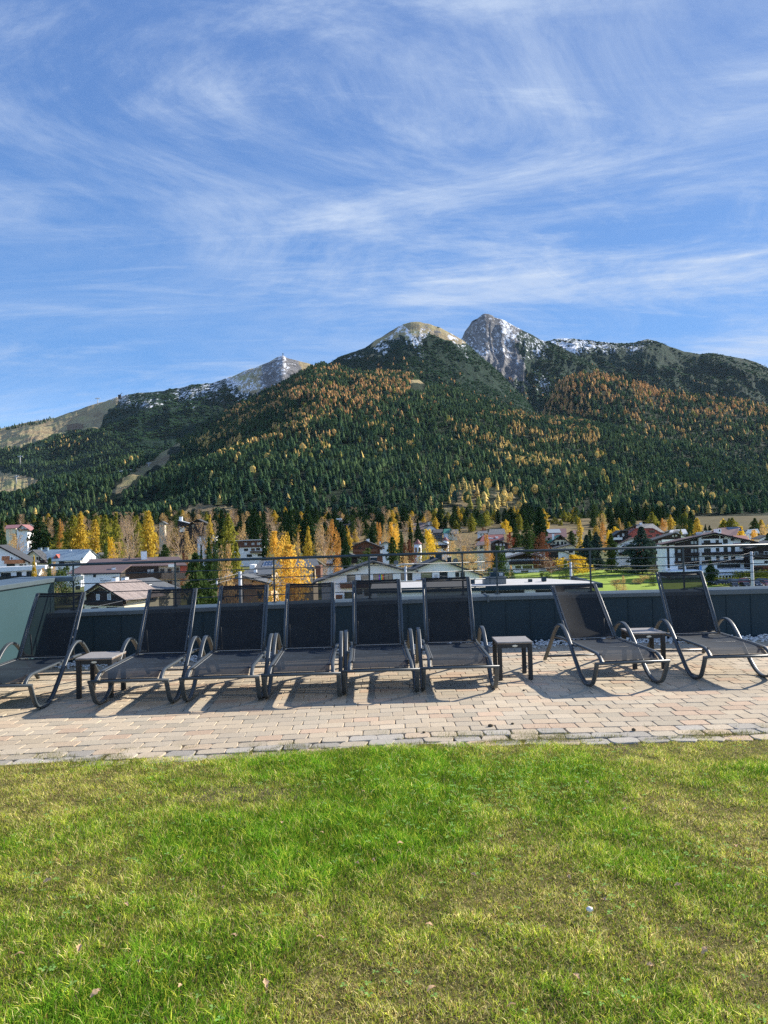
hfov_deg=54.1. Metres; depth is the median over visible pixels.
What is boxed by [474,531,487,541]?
shed
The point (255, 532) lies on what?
spruce tree
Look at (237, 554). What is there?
larch tree
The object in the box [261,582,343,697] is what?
sun lounger
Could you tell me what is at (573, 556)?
maple tree
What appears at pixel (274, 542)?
birch tree
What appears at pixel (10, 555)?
chalet
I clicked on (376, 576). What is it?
window
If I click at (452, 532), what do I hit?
house
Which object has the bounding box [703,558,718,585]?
spruce tree
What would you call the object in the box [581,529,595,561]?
pine tree
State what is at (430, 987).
fallen leaf
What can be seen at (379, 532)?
birch tree
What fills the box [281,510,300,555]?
spruce tree
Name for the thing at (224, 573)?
birch tree
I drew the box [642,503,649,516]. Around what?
spruce tree
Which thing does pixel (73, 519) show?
larch tree
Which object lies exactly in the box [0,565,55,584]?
terrace house
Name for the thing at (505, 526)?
maple tree
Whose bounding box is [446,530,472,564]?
birch tree
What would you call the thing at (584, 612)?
sun lounger
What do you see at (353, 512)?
spruce tree
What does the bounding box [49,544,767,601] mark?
railing
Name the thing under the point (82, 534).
larch tree
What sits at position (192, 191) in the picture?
sky
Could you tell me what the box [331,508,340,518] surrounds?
spruce tree
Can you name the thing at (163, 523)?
hut
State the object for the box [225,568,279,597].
house
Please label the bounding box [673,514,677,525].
pine tree
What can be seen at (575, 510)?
pine tree
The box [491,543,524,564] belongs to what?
house
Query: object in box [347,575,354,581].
window
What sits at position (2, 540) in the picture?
spruce tree
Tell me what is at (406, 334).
mountain
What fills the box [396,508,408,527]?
spruce tree
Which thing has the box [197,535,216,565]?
tower house
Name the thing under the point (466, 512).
spruce tree
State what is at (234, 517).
birch tree
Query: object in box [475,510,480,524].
spruce tree
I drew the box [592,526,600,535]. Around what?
larch tree
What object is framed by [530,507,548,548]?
spruce tree
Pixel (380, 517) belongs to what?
spruce tree
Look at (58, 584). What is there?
shrub
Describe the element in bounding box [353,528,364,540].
birch tree
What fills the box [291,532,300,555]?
birch tree
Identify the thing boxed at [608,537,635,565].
hotel wing
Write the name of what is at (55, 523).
spruce tree
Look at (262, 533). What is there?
spruce tree
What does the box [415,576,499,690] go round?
sun lounger
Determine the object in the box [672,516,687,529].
pine tree
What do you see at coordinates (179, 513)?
pine tree
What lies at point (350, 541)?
larch tree
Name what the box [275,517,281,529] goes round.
pine tree
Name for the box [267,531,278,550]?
spruce tree
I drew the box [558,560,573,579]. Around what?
shrub
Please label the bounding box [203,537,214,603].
pine tree
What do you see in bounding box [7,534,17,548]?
birch tree
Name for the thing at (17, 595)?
side wall
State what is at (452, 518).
pine tree
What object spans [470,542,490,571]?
house
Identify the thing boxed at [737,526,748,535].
maple tree
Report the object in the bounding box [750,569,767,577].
hedge
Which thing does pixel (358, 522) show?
birch tree
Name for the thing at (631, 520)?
spruce tree
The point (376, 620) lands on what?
sun lounger
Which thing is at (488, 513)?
larch tree
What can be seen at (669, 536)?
hotel wing
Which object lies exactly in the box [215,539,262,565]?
long house
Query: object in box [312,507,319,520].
spruce tree
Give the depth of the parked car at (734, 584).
197.69 m
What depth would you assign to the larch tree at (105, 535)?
289.37 m
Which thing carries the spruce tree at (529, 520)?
on the ground at (714, 521)
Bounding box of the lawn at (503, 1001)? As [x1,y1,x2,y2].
[0,740,767,1023]
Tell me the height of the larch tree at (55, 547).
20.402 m
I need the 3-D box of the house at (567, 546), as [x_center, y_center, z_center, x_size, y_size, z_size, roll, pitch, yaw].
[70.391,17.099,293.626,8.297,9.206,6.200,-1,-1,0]
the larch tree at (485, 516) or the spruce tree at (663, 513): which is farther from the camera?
the spruce tree at (663, 513)
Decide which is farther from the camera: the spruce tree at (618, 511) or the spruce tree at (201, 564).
the spruce tree at (618, 511)
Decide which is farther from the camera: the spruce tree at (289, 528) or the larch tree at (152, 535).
the spruce tree at (289, 528)
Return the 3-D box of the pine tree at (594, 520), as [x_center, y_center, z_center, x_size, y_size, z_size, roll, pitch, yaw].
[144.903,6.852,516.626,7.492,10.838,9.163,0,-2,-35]
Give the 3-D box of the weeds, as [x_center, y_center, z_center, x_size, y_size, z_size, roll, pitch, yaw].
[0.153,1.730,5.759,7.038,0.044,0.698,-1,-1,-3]
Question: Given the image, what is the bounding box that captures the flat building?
[401,577,602,596]
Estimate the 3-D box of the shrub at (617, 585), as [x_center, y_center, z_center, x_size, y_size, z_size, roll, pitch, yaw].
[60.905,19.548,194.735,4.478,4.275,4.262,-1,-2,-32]
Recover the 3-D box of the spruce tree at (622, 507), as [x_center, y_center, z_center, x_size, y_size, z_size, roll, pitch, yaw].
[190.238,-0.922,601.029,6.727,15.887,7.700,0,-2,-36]
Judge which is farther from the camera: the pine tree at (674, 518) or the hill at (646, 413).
the hill at (646, 413)
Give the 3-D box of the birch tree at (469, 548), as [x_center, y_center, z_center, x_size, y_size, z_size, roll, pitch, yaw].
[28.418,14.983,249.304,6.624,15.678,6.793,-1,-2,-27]
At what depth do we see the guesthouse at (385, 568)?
148.56 m
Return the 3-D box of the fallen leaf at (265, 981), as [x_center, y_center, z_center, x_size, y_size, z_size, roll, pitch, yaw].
[-0.406,1.618,2.584,0.023,0.015,0.040,3,21,-18]
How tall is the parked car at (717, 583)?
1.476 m
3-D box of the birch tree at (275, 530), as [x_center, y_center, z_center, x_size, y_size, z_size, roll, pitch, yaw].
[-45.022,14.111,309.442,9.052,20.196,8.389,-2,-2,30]
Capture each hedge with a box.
[705,577,734,584]
[732,570,749,577]
[735,577,767,582]
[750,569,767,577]
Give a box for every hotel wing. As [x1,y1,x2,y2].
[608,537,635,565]
[647,532,686,568]
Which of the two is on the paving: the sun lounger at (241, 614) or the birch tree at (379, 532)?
the sun lounger at (241, 614)
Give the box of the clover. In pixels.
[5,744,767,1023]
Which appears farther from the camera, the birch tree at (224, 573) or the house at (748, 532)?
the house at (748, 532)
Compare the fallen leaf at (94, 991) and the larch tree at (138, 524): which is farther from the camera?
the larch tree at (138, 524)
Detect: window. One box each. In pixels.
[1,573,10,575]
[26,571,31,575]
[344,592,351,598]
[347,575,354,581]
[361,575,368,579]
[373,574,383,579]
[384,574,392,579]
[407,573,411,579]
[421,573,431,579]
[439,572,447,577]
[481,590,523,593]
[523,565,531,568]
[535,590,551,592]
[686,565,698,569]
[717,564,739,568]
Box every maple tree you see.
[107,537,116,557]
[416,529,439,561]
[501,520,511,534]
[505,532,514,547]
[556,554,596,575]
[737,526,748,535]
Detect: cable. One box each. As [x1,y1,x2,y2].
[246,568,401,578]
[575,553,747,565]
[578,556,746,569]
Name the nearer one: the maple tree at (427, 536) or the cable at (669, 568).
the cable at (669, 568)
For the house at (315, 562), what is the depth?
173.10 m
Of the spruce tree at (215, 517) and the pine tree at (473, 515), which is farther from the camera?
the spruce tree at (215, 517)
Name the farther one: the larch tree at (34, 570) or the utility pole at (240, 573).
the larch tree at (34, 570)
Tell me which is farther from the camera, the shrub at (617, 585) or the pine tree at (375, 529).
the pine tree at (375, 529)
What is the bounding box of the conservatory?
[718,573,733,578]
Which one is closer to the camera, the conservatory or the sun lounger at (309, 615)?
the sun lounger at (309, 615)
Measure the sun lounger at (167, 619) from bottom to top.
1.002 m
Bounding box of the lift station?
[67,423,84,430]
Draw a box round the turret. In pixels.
[414,539,421,563]
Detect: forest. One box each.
[0,361,767,523]
[0,416,153,480]
[338,357,536,413]
[508,363,588,413]
[542,368,767,467]
[584,359,766,403]
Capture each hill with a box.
[0,371,767,524]
[546,373,767,465]
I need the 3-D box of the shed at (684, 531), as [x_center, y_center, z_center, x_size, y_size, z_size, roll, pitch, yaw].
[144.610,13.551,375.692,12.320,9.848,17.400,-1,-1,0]
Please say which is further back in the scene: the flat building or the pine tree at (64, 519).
the pine tree at (64, 519)
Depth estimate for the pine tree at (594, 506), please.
596.21 m
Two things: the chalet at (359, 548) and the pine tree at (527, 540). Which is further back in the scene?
the pine tree at (527, 540)
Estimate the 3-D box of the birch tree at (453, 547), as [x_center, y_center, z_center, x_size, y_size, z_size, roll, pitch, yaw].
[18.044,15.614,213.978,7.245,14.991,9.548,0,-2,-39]
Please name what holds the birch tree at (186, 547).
on the ground at (714, 521)
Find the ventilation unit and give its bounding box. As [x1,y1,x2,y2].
[482,568,505,583]
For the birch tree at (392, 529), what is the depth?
328.92 m
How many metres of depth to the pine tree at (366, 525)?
501.47 m
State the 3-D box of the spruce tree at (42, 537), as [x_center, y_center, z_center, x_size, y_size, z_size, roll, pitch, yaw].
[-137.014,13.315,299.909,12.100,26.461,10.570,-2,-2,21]
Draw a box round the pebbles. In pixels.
[54,634,767,669]
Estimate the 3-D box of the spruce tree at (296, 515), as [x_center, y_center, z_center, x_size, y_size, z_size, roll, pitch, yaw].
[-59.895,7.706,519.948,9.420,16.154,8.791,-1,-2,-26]
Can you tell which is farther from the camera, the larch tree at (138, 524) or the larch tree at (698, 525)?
the larch tree at (698, 525)
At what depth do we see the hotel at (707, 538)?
237.52 m
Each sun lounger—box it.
[0,592,101,707]
[87,588,205,704]
[178,584,277,700]
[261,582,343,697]
[341,579,419,693]
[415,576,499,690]
[543,584,669,685]
[647,571,767,678]
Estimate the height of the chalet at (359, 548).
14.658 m
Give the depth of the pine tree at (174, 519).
564.73 m
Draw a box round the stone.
[586,906,592,911]
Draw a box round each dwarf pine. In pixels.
[0,383,244,463]
[329,335,538,413]
[475,319,609,411]
[547,339,767,403]
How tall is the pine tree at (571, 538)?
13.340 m
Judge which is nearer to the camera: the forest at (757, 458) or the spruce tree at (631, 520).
the spruce tree at (631, 520)
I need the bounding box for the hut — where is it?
[159,521,167,553]
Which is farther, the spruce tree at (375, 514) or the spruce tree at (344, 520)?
the spruce tree at (375, 514)
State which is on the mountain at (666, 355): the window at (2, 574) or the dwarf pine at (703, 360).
the dwarf pine at (703, 360)
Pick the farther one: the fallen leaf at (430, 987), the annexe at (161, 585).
the annexe at (161, 585)
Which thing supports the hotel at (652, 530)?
on the ground at (714, 521)
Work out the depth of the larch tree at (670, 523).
490.26 m
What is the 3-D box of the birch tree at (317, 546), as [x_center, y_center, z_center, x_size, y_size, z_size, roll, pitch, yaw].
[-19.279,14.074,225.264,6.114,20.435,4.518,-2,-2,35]
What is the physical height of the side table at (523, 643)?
0.400 m
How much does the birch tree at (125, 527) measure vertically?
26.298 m
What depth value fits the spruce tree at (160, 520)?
580.91 m
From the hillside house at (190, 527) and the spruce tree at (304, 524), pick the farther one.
the hillside house at (190, 527)
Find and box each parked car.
[712,579,727,584]
[730,582,739,586]
[738,578,750,582]
[739,582,750,586]
[750,581,762,585]
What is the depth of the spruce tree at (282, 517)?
515.86 m
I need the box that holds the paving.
[0,639,767,766]
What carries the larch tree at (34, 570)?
on the ground at (714, 521)
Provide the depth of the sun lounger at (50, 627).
8.09 m
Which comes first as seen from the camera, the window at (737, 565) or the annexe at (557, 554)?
the window at (737, 565)
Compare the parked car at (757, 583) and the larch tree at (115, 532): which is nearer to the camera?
the parked car at (757, 583)
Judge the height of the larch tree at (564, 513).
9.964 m
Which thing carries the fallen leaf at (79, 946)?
on the lawn at (503, 1001)
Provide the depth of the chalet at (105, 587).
148.25 m
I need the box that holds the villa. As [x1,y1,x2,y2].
[27,547,100,587]
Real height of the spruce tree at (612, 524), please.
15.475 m
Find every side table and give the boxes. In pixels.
[75,651,125,698]
[492,636,532,680]
[621,628,665,668]
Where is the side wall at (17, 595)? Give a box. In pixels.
[0,575,82,683]
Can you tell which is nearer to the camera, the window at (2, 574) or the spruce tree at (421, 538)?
the window at (2, 574)
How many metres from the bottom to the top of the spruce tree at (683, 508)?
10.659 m
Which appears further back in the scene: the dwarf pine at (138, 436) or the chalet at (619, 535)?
the dwarf pine at (138, 436)
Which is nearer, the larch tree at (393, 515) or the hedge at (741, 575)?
the hedge at (741, 575)
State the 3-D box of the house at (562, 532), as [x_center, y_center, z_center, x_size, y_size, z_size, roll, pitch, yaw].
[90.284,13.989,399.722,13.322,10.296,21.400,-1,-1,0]
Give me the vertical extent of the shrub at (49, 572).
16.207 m
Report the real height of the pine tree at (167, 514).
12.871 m
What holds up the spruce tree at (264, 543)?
on the ground at (714, 521)
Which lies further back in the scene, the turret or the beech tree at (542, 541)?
the turret
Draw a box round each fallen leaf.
[76,944,82,951]
[90,988,100,997]
[263,978,268,988]
[427,985,436,992]
[701,946,707,953]
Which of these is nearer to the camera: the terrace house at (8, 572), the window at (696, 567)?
the terrace house at (8, 572)
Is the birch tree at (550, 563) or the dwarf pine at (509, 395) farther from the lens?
the dwarf pine at (509, 395)
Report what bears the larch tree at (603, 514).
on the ground at (714, 521)
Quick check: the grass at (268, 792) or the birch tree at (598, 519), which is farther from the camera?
the birch tree at (598, 519)
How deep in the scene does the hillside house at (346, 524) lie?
499.93 m
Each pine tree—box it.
[61,515,67,526]
[158,543,170,556]
[163,509,171,521]
[170,515,178,528]
[172,510,182,525]
[181,552,211,604]
[202,557,218,603]
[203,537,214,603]
[212,540,220,596]
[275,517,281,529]
[276,529,281,547]
[348,518,358,533]
[356,523,365,535]
[362,519,369,533]
[370,520,377,541]
[385,537,399,565]
[398,531,405,566]
[449,512,455,527]
[461,513,467,526]
[468,511,477,530]
[477,514,484,528]
[492,546,515,578]
[504,514,510,524]
[510,523,521,547]
[518,520,536,553]
[555,509,562,518]
[567,530,579,557]
[571,507,582,521]
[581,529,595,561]
[590,504,599,518]
[591,514,600,527]
[603,533,621,571]
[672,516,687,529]
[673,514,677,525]
[686,519,695,536]
[749,518,760,534]
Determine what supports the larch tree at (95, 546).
on the ground at (714, 521)
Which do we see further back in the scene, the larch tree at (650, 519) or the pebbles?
the larch tree at (650, 519)
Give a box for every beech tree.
[180,553,188,588]
[402,539,417,566]
[531,532,555,574]
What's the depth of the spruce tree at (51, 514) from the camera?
543.19 m
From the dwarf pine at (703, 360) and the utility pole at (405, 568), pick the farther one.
the dwarf pine at (703, 360)
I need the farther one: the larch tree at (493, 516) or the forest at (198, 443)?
the forest at (198, 443)
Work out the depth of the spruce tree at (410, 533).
349.62 m
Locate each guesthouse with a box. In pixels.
[67,550,186,591]
[313,555,482,598]
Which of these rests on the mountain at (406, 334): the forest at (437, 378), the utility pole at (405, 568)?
the forest at (437, 378)
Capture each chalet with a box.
[0,545,39,566]
[84,577,154,608]
[323,552,362,574]
[351,538,384,561]
[434,540,448,560]
[491,540,508,566]
[504,552,540,572]
[612,530,631,542]
[739,540,767,576]
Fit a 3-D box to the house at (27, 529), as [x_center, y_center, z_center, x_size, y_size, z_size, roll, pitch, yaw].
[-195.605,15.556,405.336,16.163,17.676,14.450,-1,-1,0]
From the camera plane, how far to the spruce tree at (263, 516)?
568.61 m
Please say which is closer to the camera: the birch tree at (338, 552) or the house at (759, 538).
the birch tree at (338, 552)
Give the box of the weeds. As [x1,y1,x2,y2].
[7,722,767,764]
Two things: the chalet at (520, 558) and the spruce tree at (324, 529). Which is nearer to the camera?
the chalet at (520, 558)
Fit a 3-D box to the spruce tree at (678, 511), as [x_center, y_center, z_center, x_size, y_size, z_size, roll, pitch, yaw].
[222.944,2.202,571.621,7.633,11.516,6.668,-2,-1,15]
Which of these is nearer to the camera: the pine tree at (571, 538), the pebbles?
the pebbles
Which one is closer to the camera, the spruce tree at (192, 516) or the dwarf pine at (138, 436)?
the spruce tree at (192, 516)
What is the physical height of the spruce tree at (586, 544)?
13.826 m
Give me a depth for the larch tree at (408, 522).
510.73 m
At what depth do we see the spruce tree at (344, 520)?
502.84 m
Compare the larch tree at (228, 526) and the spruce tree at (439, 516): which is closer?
the larch tree at (228, 526)
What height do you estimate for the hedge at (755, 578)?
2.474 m
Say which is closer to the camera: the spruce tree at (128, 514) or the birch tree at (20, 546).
the birch tree at (20, 546)
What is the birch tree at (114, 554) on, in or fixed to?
on the ground at (714, 521)
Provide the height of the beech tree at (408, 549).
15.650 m
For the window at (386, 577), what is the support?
in the guesthouse at (385, 568)
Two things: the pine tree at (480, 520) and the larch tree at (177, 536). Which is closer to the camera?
the larch tree at (177, 536)
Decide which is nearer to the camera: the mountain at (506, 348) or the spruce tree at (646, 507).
the spruce tree at (646, 507)
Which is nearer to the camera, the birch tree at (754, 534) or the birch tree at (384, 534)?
the birch tree at (754, 534)
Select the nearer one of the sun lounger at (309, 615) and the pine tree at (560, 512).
the sun lounger at (309, 615)
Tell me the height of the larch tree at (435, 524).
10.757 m
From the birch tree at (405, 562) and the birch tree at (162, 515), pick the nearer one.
the birch tree at (405, 562)
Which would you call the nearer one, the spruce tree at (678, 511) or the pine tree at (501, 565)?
the pine tree at (501, 565)
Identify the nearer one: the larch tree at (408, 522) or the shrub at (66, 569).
the shrub at (66, 569)
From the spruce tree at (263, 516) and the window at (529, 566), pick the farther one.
the spruce tree at (263, 516)
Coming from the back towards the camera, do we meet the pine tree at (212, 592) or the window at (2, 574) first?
the window at (2, 574)
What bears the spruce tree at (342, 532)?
on the ground at (714, 521)
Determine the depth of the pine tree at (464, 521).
550.09 m
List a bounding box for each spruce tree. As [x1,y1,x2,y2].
[0,521,6,544]
[14,512,20,524]
[26,513,54,550]
[46,513,58,534]
[51,519,58,535]
[127,510,132,524]
[157,512,165,527]
[190,510,195,520]
[199,546,204,594]
[211,513,218,525]
[214,509,228,569]
[234,519,246,539]
[236,508,243,524]
[244,520,248,533]
[247,508,262,539]
[259,526,268,545]
[260,521,269,560]
[261,511,267,527]
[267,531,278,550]
[279,512,286,533]
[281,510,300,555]
[293,512,298,526]
[294,515,302,535]
[296,504,318,555]
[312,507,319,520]
[317,522,330,549]
[325,512,330,524]
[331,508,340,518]
[332,516,338,530]
[332,521,347,548]
[340,537,351,568]
[342,514,349,523]
[350,509,356,518]
[354,513,365,534]
[368,520,376,543]
[369,507,373,519]
[373,509,377,521]
[375,512,385,534]
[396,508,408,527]
[408,523,412,556]
[411,519,424,557]
[435,507,444,528]
[442,516,447,528]
[451,515,462,531]
[463,507,470,518]
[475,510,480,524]
[493,509,501,523]
[506,507,516,527]
[510,518,514,531]
[517,506,526,527]
[524,503,533,522]
[524,514,533,527]
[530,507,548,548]
[576,534,596,570]
[589,512,596,527]
[590,532,605,569]
[605,506,611,522]
[605,516,619,534]
[613,503,621,520]
[618,517,625,529]
[619,501,625,518]
[622,526,657,573]
[624,514,635,526]
[633,504,641,520]
[640,508,648,523]
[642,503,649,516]
[653,506,664,525]
[661,505,665,518]
[673,508,681,515]
[680,505,687,516]
[687,512,695,528]
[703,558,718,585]
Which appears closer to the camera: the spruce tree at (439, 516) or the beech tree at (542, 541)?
the beech tree at (542, 541)
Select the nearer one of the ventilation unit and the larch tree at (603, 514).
the ventilation unit
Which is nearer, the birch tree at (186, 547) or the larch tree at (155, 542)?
the birch tree at (186, 547)
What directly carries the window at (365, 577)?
in the guesthouse at (385, 568)
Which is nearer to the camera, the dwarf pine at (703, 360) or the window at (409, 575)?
the window at (409, 575)
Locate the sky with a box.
[0,0,767,427]
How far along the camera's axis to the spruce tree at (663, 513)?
599.33 m
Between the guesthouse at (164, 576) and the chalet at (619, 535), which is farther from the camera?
the chalet at (619, 535)
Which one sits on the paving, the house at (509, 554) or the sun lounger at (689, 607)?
the sun lounger at (689, 607)
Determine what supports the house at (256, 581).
on the ground at (714, 521)
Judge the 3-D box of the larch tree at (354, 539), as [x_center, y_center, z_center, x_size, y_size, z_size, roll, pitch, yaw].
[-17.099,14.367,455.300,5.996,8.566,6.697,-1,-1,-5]
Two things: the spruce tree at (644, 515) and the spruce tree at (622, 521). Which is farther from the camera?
the spruce tree at (644, 515)
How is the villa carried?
on the ground at (714, 521)
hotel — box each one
[625,522,664,556]
[656,532,758,576]
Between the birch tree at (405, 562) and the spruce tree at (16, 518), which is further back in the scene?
the spruce tree at (16, 518)
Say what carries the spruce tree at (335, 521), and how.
on the ground at (714, 521)
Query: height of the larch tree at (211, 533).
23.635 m
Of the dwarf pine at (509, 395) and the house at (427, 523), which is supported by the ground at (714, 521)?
the house at (427, 523)
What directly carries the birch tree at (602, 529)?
on the ground at (714, 521)
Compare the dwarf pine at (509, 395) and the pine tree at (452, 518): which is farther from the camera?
the dwarf pine at (509, 395)
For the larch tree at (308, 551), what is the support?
on the ground at (714, 521)
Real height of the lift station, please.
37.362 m
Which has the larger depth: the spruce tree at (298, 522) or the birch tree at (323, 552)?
the spruce tree at (298, 522)
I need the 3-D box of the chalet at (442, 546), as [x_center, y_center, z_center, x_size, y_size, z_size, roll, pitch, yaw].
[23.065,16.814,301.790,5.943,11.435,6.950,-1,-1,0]
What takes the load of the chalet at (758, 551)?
on the ground at (714, 521)
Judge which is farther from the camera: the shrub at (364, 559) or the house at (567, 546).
the house at (567, 546)
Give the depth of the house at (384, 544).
289.71 m
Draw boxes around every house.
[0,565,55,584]
[5,524,33,553]
[178,516,207,553]
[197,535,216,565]
[213,573,280,600]
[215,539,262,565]
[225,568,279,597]
[250,558,325,600]
[336,518,354,534]
[379,541,388,563]
[405,523,424,531]
[423,521,431,529]
[424,525,435,533]
[431,529,442,537]
[442,529,451,539]
[451,529,458,539]
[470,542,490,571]
[474,534,504,559]
[488,529,505,541]
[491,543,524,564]
[545,528,566,540]
[545,533,570,548]
[552,544,576,564]
[567,530,583,545]
[712,527,741,535]
[732,535,748,539]
[738,529,758,540]
[751,535,765,541]
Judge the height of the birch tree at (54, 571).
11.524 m
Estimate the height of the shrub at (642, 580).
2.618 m
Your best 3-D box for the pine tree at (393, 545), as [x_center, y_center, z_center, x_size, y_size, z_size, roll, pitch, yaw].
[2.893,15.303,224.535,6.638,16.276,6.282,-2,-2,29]
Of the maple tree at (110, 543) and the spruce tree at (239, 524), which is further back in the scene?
the spruce tree at (239, 524)
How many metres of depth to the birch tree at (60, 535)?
317.65 m
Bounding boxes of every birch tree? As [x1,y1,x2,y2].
[7,529,32,552]
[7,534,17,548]
[51,562,58,592]
[57,519,63,548]
[108,542,130,557]
[116,512,138,557]
[125,520,141,557]
[156,525,175,556]
[159,513,169,527]
[166,526,190,558]
[181,531,199,583]
[191,522,212,558]
[217,544,234,585]
[230,512,237,522]
[236,524,246,539]
[266,531,288,556]
[267,522,285,556]
[267,544,316,601]
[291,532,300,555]
[312,525,326,582]
[313,527,333,574]
[320,519,339,562]
[333,540,342,572]
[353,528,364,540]
[354,517,363,531]
[376,523,383,544]
[381,525,387,541]
[384,510,390,524]
[385,522,399,552]
[398,556,412,566]
[399,521,408,546]
[410,514,419,530]
[441,541,457,562]
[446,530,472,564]
[458,546,483,579]
[461,534,480,566]
[482,534,494,571]
[537,557,561,576]
[596,514,605,535]
[598,522,606,551]
[659,518,666,531]
[751,530,757,540]
[759,525,767,534]
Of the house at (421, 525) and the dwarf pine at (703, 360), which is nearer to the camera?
the house at (421, 525)
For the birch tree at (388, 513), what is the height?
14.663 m
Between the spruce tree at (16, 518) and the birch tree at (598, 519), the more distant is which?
the spruce tree at (16, 518)
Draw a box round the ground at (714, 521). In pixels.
[38,516,767,608]
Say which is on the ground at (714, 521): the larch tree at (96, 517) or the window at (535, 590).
the larch tree at (96, 517)
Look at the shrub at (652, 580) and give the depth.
214.61 m
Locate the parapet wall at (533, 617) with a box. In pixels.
[49,586,767,662]
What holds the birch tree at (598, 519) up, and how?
on the ground at (714, 521)
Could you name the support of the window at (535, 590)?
in the flat building
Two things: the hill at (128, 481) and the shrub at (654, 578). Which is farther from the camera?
the hill at (128, 481)
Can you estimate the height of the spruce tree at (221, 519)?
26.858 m
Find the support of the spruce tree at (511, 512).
on the ground at (714, 521)
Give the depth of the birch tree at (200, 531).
300.07 m
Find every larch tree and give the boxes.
[31,556,36,576]
[50,526,69,549]
[59,515,80,548]
[65,513,91,549]
[87,519,100,552]
[90,515,100,532]
[96,515,112,558]
[103,518,117,527]
[108,512,126,557]
[129,515,144,557]
[138,510,157,556]
[152,537,158,550]
[166,527,179,550]
[204,515,216,556]
[218,513,238,573]
[229,540,244,577]
[271,510,277,524]
[285,532,291,551]
[301,526,315,555]
[347,536,352,549]
[352,529,358,541]
[387,510,397,523]
[405,516,415,531]
[431,509,436,520]
[431,517,439,528]
[453,520,460,532]
[467,513,476,531]
[481,512,490,525]
[485,510,492,523]
[491,510,495,520]
[516,514,523,530]
[560,510,567,521]
[576,518,583,552]
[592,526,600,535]
[598,511,606,523]
[645,512,660,525]
[666,515,675,530]
[692,518,702,533]
[718,520,730,527]
[726,518,740,531]
[759,519,767,534]
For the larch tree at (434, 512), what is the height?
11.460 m
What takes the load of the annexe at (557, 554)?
on the ground at (714, 521)
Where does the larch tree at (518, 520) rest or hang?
on the ground at (714, 521)
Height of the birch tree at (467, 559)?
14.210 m
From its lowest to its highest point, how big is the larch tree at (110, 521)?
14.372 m
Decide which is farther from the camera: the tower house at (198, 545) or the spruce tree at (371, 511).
the spruce tree at (371, 511)
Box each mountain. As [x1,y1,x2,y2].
[0,355,313,491]
[329,322,531,412]
[461,314,609,413]
[548,338,767,405]
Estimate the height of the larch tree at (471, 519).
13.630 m
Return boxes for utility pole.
[236,571,243,585]
[396,563,413,580]
[567,562,573,579]
[750,552,753,585]
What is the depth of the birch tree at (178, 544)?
253.95 m
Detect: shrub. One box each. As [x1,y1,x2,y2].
[39,568,46,575]
[47,558,55,592]
[53,570,71,589]
[54,566,79,592]
[99,543,110,558]
[356,548,370,563]
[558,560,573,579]
[610,579,626,589]
[615,565,630,572]
[621,576,625,589]
[632,575,648,582]
[642,567,658,579]
[648,578,656,585]
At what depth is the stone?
3.07 m
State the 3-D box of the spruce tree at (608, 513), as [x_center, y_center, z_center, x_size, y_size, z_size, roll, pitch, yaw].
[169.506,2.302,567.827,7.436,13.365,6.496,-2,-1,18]
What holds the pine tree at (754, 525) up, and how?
on the ground at (714, 521)
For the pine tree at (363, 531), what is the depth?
491.89 m
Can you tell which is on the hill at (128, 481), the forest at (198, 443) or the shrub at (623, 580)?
the forest at (198, 443)
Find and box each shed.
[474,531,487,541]
[663,529,687,535]
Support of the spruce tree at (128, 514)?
on the ground at (714, 521)
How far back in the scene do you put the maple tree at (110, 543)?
215.60 m
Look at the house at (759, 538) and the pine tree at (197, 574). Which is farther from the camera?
the house at (759, 538)
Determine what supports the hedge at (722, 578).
on the ground at (714, 521)
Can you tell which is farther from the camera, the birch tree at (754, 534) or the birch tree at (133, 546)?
the birch tree at (754, 534)
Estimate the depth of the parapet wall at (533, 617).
10.28 m
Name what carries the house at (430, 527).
on the ground at (714, 521)
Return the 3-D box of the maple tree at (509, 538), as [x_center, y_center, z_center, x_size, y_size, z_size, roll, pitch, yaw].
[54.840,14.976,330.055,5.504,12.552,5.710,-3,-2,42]
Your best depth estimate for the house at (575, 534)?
400.51 m
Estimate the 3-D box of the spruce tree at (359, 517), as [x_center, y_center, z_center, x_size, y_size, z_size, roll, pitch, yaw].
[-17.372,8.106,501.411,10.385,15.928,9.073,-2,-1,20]
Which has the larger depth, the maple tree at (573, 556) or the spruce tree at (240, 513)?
the spruce tree at (240, 513)
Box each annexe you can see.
[121,576,180,588]
[532,551,572,570]
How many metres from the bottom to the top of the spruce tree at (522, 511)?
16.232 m
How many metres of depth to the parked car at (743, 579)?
211.96 m
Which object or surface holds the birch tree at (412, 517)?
on the ground at (714, 521)
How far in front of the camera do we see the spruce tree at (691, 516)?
452.64 m
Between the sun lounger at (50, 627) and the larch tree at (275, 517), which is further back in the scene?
the larch tree at (275, 517)
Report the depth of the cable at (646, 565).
135.68 m
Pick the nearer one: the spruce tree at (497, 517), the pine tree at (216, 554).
the pine tree at (216, 554)

